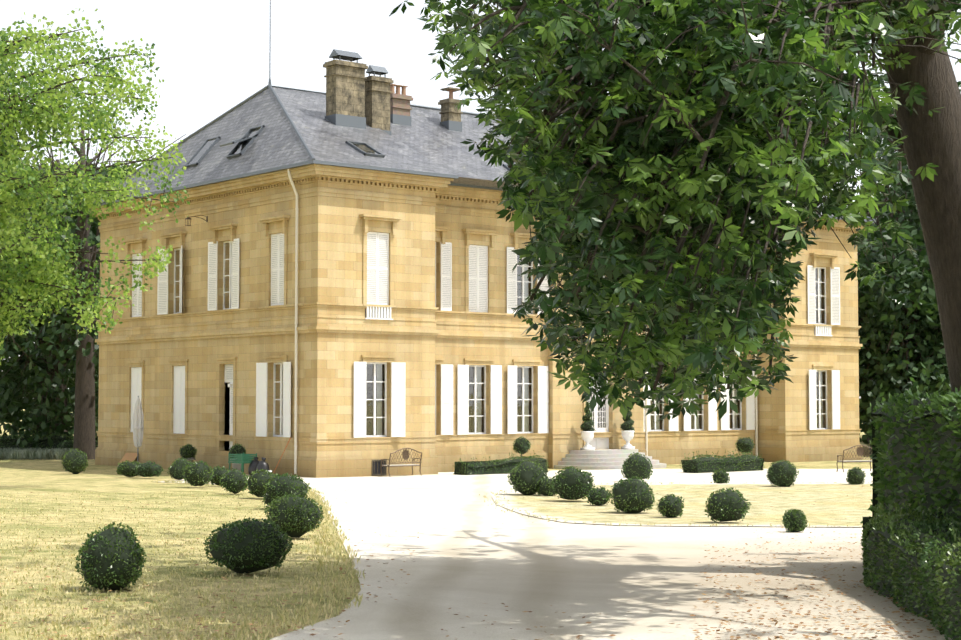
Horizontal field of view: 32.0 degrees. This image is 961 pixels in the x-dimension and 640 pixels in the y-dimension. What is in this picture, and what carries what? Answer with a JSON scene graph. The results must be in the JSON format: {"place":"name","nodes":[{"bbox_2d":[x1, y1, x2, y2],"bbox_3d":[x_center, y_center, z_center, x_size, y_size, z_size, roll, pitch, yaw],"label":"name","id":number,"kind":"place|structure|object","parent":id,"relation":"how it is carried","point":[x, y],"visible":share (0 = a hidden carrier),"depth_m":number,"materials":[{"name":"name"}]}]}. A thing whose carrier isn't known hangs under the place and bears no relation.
{"place":"outdoors","nodes":[
{"label":"outdoors","id":0,"kind":"place"},
{"bbox_2d":[0,409,871,639],"bbox_3d":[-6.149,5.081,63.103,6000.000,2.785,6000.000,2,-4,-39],"label":"lawn","id":1,"kind":"structure","parent":0,"point":[42,478],"depth_m":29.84,"materials":[{"name":"yellow plant"}]},
{"bbox_2d":[0,120,42,429],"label":"tree","id":2,"kind":"object","parent":1,"relation":"on","point":[14,351],"depth_m":101.18,"materials":[{"name":"green plant"}]},
{"bbox_2d":[0,447,95,459],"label":"lavender plants","id":3,"kind":"object","parent":1,"relation":"on","point":[31,453],"visible":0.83,"depth_m":83.14,"materials":[{"name":"green plant"}]},
{"bbox_2d":[0,199,99,449],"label":"tree","id":4,"kind":"object","parent":1,"relation":"on","point":[31,420],"depth_m":88.08,"materials":[{"name":"green plant"}]},
{"bbox_2d":[0,90,114,435],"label":"tree","id":5,"kind":"object","parent":1,"relation":"on","point":[34,395],"depth_m":102.31,"materials":[{"name":"green plant"}]},
{"bbox_2d":[0,126,130,435],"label":"tree","id":6,"kind":"object","parent":1,"relation":"on","point":[29,386],"depth_m":93.15,"materials":[{"name":"green plant"}]},
{"bbox_2d":[5,132,143,427],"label":"tree","id":7,"kind":"object","parent":1,"relation":"on","point":[29,360],"depth_m":113.00,"materials":[{"name":"green plant"}]},
{"bbox_2d":[0,66,185,459],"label":"tree","id":8,"kind":"object","parent":1,"relation":"on","point":[84,425],"depth_m":83.57,"materials":[{"name":"green plant"}]},
{"bbox_2d":[0,8,189,364],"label":"light tree","id":9,"kind":"object","parent":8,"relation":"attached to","point":[5,232],"depth_m":48.22,"materials":[{"name":"green plant"}]},
{"bbox_2d":[117,453,136,466],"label":"deck chair","id":10,"kind":"object","parent":1,"relation":"on","point":[131,457],"visible":0.5,"depth_m":74.21,"materials":[{"name":"fabric"}]},
{"bbox_2d":[132,396,143,460],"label":"closed parasol","id":11,"kind":"object","parent":1,"relation":"on","point":[138,425],"visible":0.85,"depth_m":70.43,"materials":[{"name":"fabric"}]},
{"bbox_2d":[228,453,256,472],"bbox_3d":[-9.117,5.569,64.348,0.700,0.930,1.000,2,-4,-39],"label":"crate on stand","id":12,"kind":"object","parent":1,"relation":"on","point":[242,459],"visible":0.88,"depth_m":64.00,"materials":[{"name":"green"}]},
{"bbox_2d":[248,457,269,475],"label":"garbage bags","id":13,"kind":"object","parent":1,"relation":"on","point":[255,464],"visible":0.69,"depth_m":63.60,"materials":[{"name":"black plastic"}]},
{"bbox_2d":[88,164,869,477],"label":"chateau walls","id":14,"kind":"structure","parent":1,"relation":"on","point":[343,212],"depth_m":69.59,"materials":[{"name":"beige stone"}]},
{"bbox_2d":[185,215,207,225],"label":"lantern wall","id":15,"kind":"structure","parent":14,"relation":"attached to","point":[189,218],"depth_m":69.51,"materials":[{"name":"brown metal"}]},
{"bbox_2d":[372,460,386,475],"bbox_3d":[-3.907,5.693,64.757,0.680,0.600,0.034,2,-4,-39],"label":"cellar window frame","id":16,"kind":"object","parent":14,"relation":"attached to","point":[374,474],"visible":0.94,"depth_m":64.71,"materials":[{"name":"black metal"}]},
{"bbox_2d":[373,461,384,473],"bbox_3d":[-3.920,5.694,64.773,0.600,0.480,0.006,2,-4,-39],"label":"dark cellar window","id":17,"kind":"structure","parent":16,"relation":"in","point":[378,467],"depth_m":64.75,"materials":[{"name":"black glass"}]},
{"bbox_2d":[89,87,862,219],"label":"roof","id":18,"kind":"structure","parent":14,"relation":"on","point":[426,141],"depth_m":70.69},
{"bbox_2d":[106,0,874,219],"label":"roof flashing","id":19,"kind":"object","parent":18,"relation":"on","point":[347,120],"visible":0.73,"depth_m":71.39,"materials":[{"name":"silver metal"}]},
{"bbox_2d":[188,128,513,166],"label":"skylight glass","id":20,"kind":"object","parent":19,"relation":"on","point":[243,144],"visible":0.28,"depth_m":69.58,"materials":[{"name":"grey glass"}]},
{"bbox_2d":[323,59,462,130],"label":"chimneys","id":21,"kind":"object","parent":19,"relation":"on","point":[352,89],"visible":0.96,"depth_m":70.45,"materials":[{"name":"brown stone"}]},
{"bbox_2d":[390,84,454,98],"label":"chimney pots","id":22,"kind":"object","parent":21,"relation":"on","point":[403,92],"visible":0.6,"depth_m":74.94,"materials":[{"name":"orange ceramic"}]},
{"bbox_2d":[390,93,412,115],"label":"chimney","id":23,"kind":"object","parent":19,"relation":"on","point":[399,104],"visible":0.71,"depth_m":74.55,"materials":[{"name":"beige stone"}]},
{"bbox_2d":[83,160,875,221],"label":"gutter","id":24,"kind":"object","parent":14,"relation":"attached to","point":[299,164],"visible":0.21,"depth_m":66.09,"materials":[{"name":"beige stone"}]},
{"bbox_2d":[287,169,757,473],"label":"downpipes","id":25,"kind":"object","parent":14,"relation":"attached to","point":[296,341],"visible":0.46,"depth_m":64.30,"materials":[{"name":"beige metal"}]},
{"bbox_2d":[0,401,960,639],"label":"bushes","id":26,"kind":"object","parent":1,"relation":"on","point":[925,560],"visible":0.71,"depth_m":22.85,"materials":[{"name":"green plant"}]},
{"bbox_2d":[554,449,666,469],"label":"entrance steps","id":27,"kind":"structure","parent":1,"relation":"on","point":[606,459],"depth_m":72.33,"materials":[{"name":"stone"}]},
{"bbox_2d":[580,430,634,449],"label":"urn planters","id":28,"kind":"object","parent":27,"relation":"on","point":[588,436],"depth_m":73.06,"materials":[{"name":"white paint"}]},
{"bbox_2d":[838,77,908,442],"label":"tree","id":29,"kind":"object","parent":1,"relation":"on","point":[881,198],"depth_m":115.11,"materials":[{"name":"green plant"}]},
{"bbox_2d":[857,72,941,441],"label":"tree","id":30,"kind":"object","parent":1,"relation":"on","point":[897,189],"depth_m":97.35,"materials":[{"name":"green plant"}]},
{"bbox_2d":[866,164,941,360],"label":"tree","id":31,"kind":"object","parent":1,"relation":"on","point":[915,217],"depth_m":96.30,"materials":[{"name":"green plant"}]},
{"bbox_2d":[857,216,951,453],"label":"tree","id":32,"kind":"object","parent":1,"relation":"on","point":[924,297],"depth_m":89.26,"materials":[{"name":"green plant"}]},
{"bbox_2d":[857,59,960,378],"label":"tree","id":33,"kind":"object","parent":1,"relation":"on","point":[884,142],"depth_m":107.10,"materials":[{"name":"green plant"}]},
{"bbox_2d":[867,368,960,521],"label":"tall hedge","id":34,"kind":"object","parent":1,"relation":"on","point":[906,398],"depth_m":24.03,"materials":[{"name":"green plant"}]},
{"bbox_2d":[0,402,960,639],"bbox_3d":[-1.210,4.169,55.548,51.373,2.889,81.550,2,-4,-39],"label":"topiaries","id":35,"kind":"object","parent":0,"point":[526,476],"visible":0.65,"depth_m":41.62,"materials":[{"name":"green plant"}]},
{"bbox_2d":[0,0,960,397],"label":"sky","id":36,"kind":"structure","parent":0,"point":[211,56],"materials":[{"name":"white"}]},
{"bbox_2d":[131,232,839,448],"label":"chateau joinery","id":37,"kind":"object","parent":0,"point":[398,373],"visible":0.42,"depth_m":70.77,"materials":[{"name":"white wood"}]},
{"bbox_2d":[133,234,838,423],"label":"window shutters","id":38,"kind":"object","parent":37,"relation":"attached to","point":[371,262],"visible":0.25,"depth_m":69.45,"materials":[{"name":"white wood"}]},
{"bbox_2d":[175,243,825,434],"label":"window panes","id":39,"kind":"structure","parent":37,"relation":"in","point":[277,366],"depth_m":70.48,"materials":[{"name":"glass"}]},
{"bbox_2d":[160,469,951,639],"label":"gravel drive","id":40,"kind":"structure","parent":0,"point":[471,554],"depth_m":25.18,"materials":[{"name":"beige gravel"}]},
{"bbox_2d":[182,457,240,471],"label":"terracotta pots","id":41,"kind":"object","parent":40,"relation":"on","point":[237,466],"visible":0.21,"depth_m":65.47,"materials":[{"name":"stone"}]},
{"bbox_2d":[380,448,421,476],"bbox_3d":[-3.052,5.484,64.769,1.544,1.126,0.678,2,-4,-39],"label":"iron bench","id":42,"kind":"object","parent":40,"relation":"on","point":[405,454],"visible":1,"depth_m":64.55,"materials":[{"name":"brown metal"}]},
{"bbox_2d":[0,483,944,639],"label":"fallen leaves","id":43,"kind":"object","parent":40,"relation":"on","point":[697,637],"visible":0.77,"depth_m":19.65,"materials":[{"name":"beige plant"}]},
{"bbox_2d":[836,445,871,471],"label":"iron bench","id":44,"kind":"object","parent":40,"relation":"on","point":[860,450],"visible":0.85,"depth_m":68.78,"materials":[{"name":"brown metal"}]},
{"bbox_2d":[365,253,825,434],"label":"chateau interior","id":45,"kind":"object","parent":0,"point":[519,386],"depth_m":73.82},
{"bbox_2d":[377,257,822,434],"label":"chateau curtains","id":46,"kind":"object","parent":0,"point":[526,389],"depth_m":72.62,"materials":[{"name":"fabric"}]},
{"bbox_2d":[389,0,960,423],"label":"chestnut tree","id":47,"kind":"object","parent":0,"point":[588,67],"depth_m":17.93,"materials":[{"name":"green plant"}]},
{"bbox_2d":[492,483,872,526],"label":"island lawn","id":48,"kind":"structure","parent":0,"point":[833,502],"depth_m":46.11,"materials":[{"name":"plant"}]}
]}

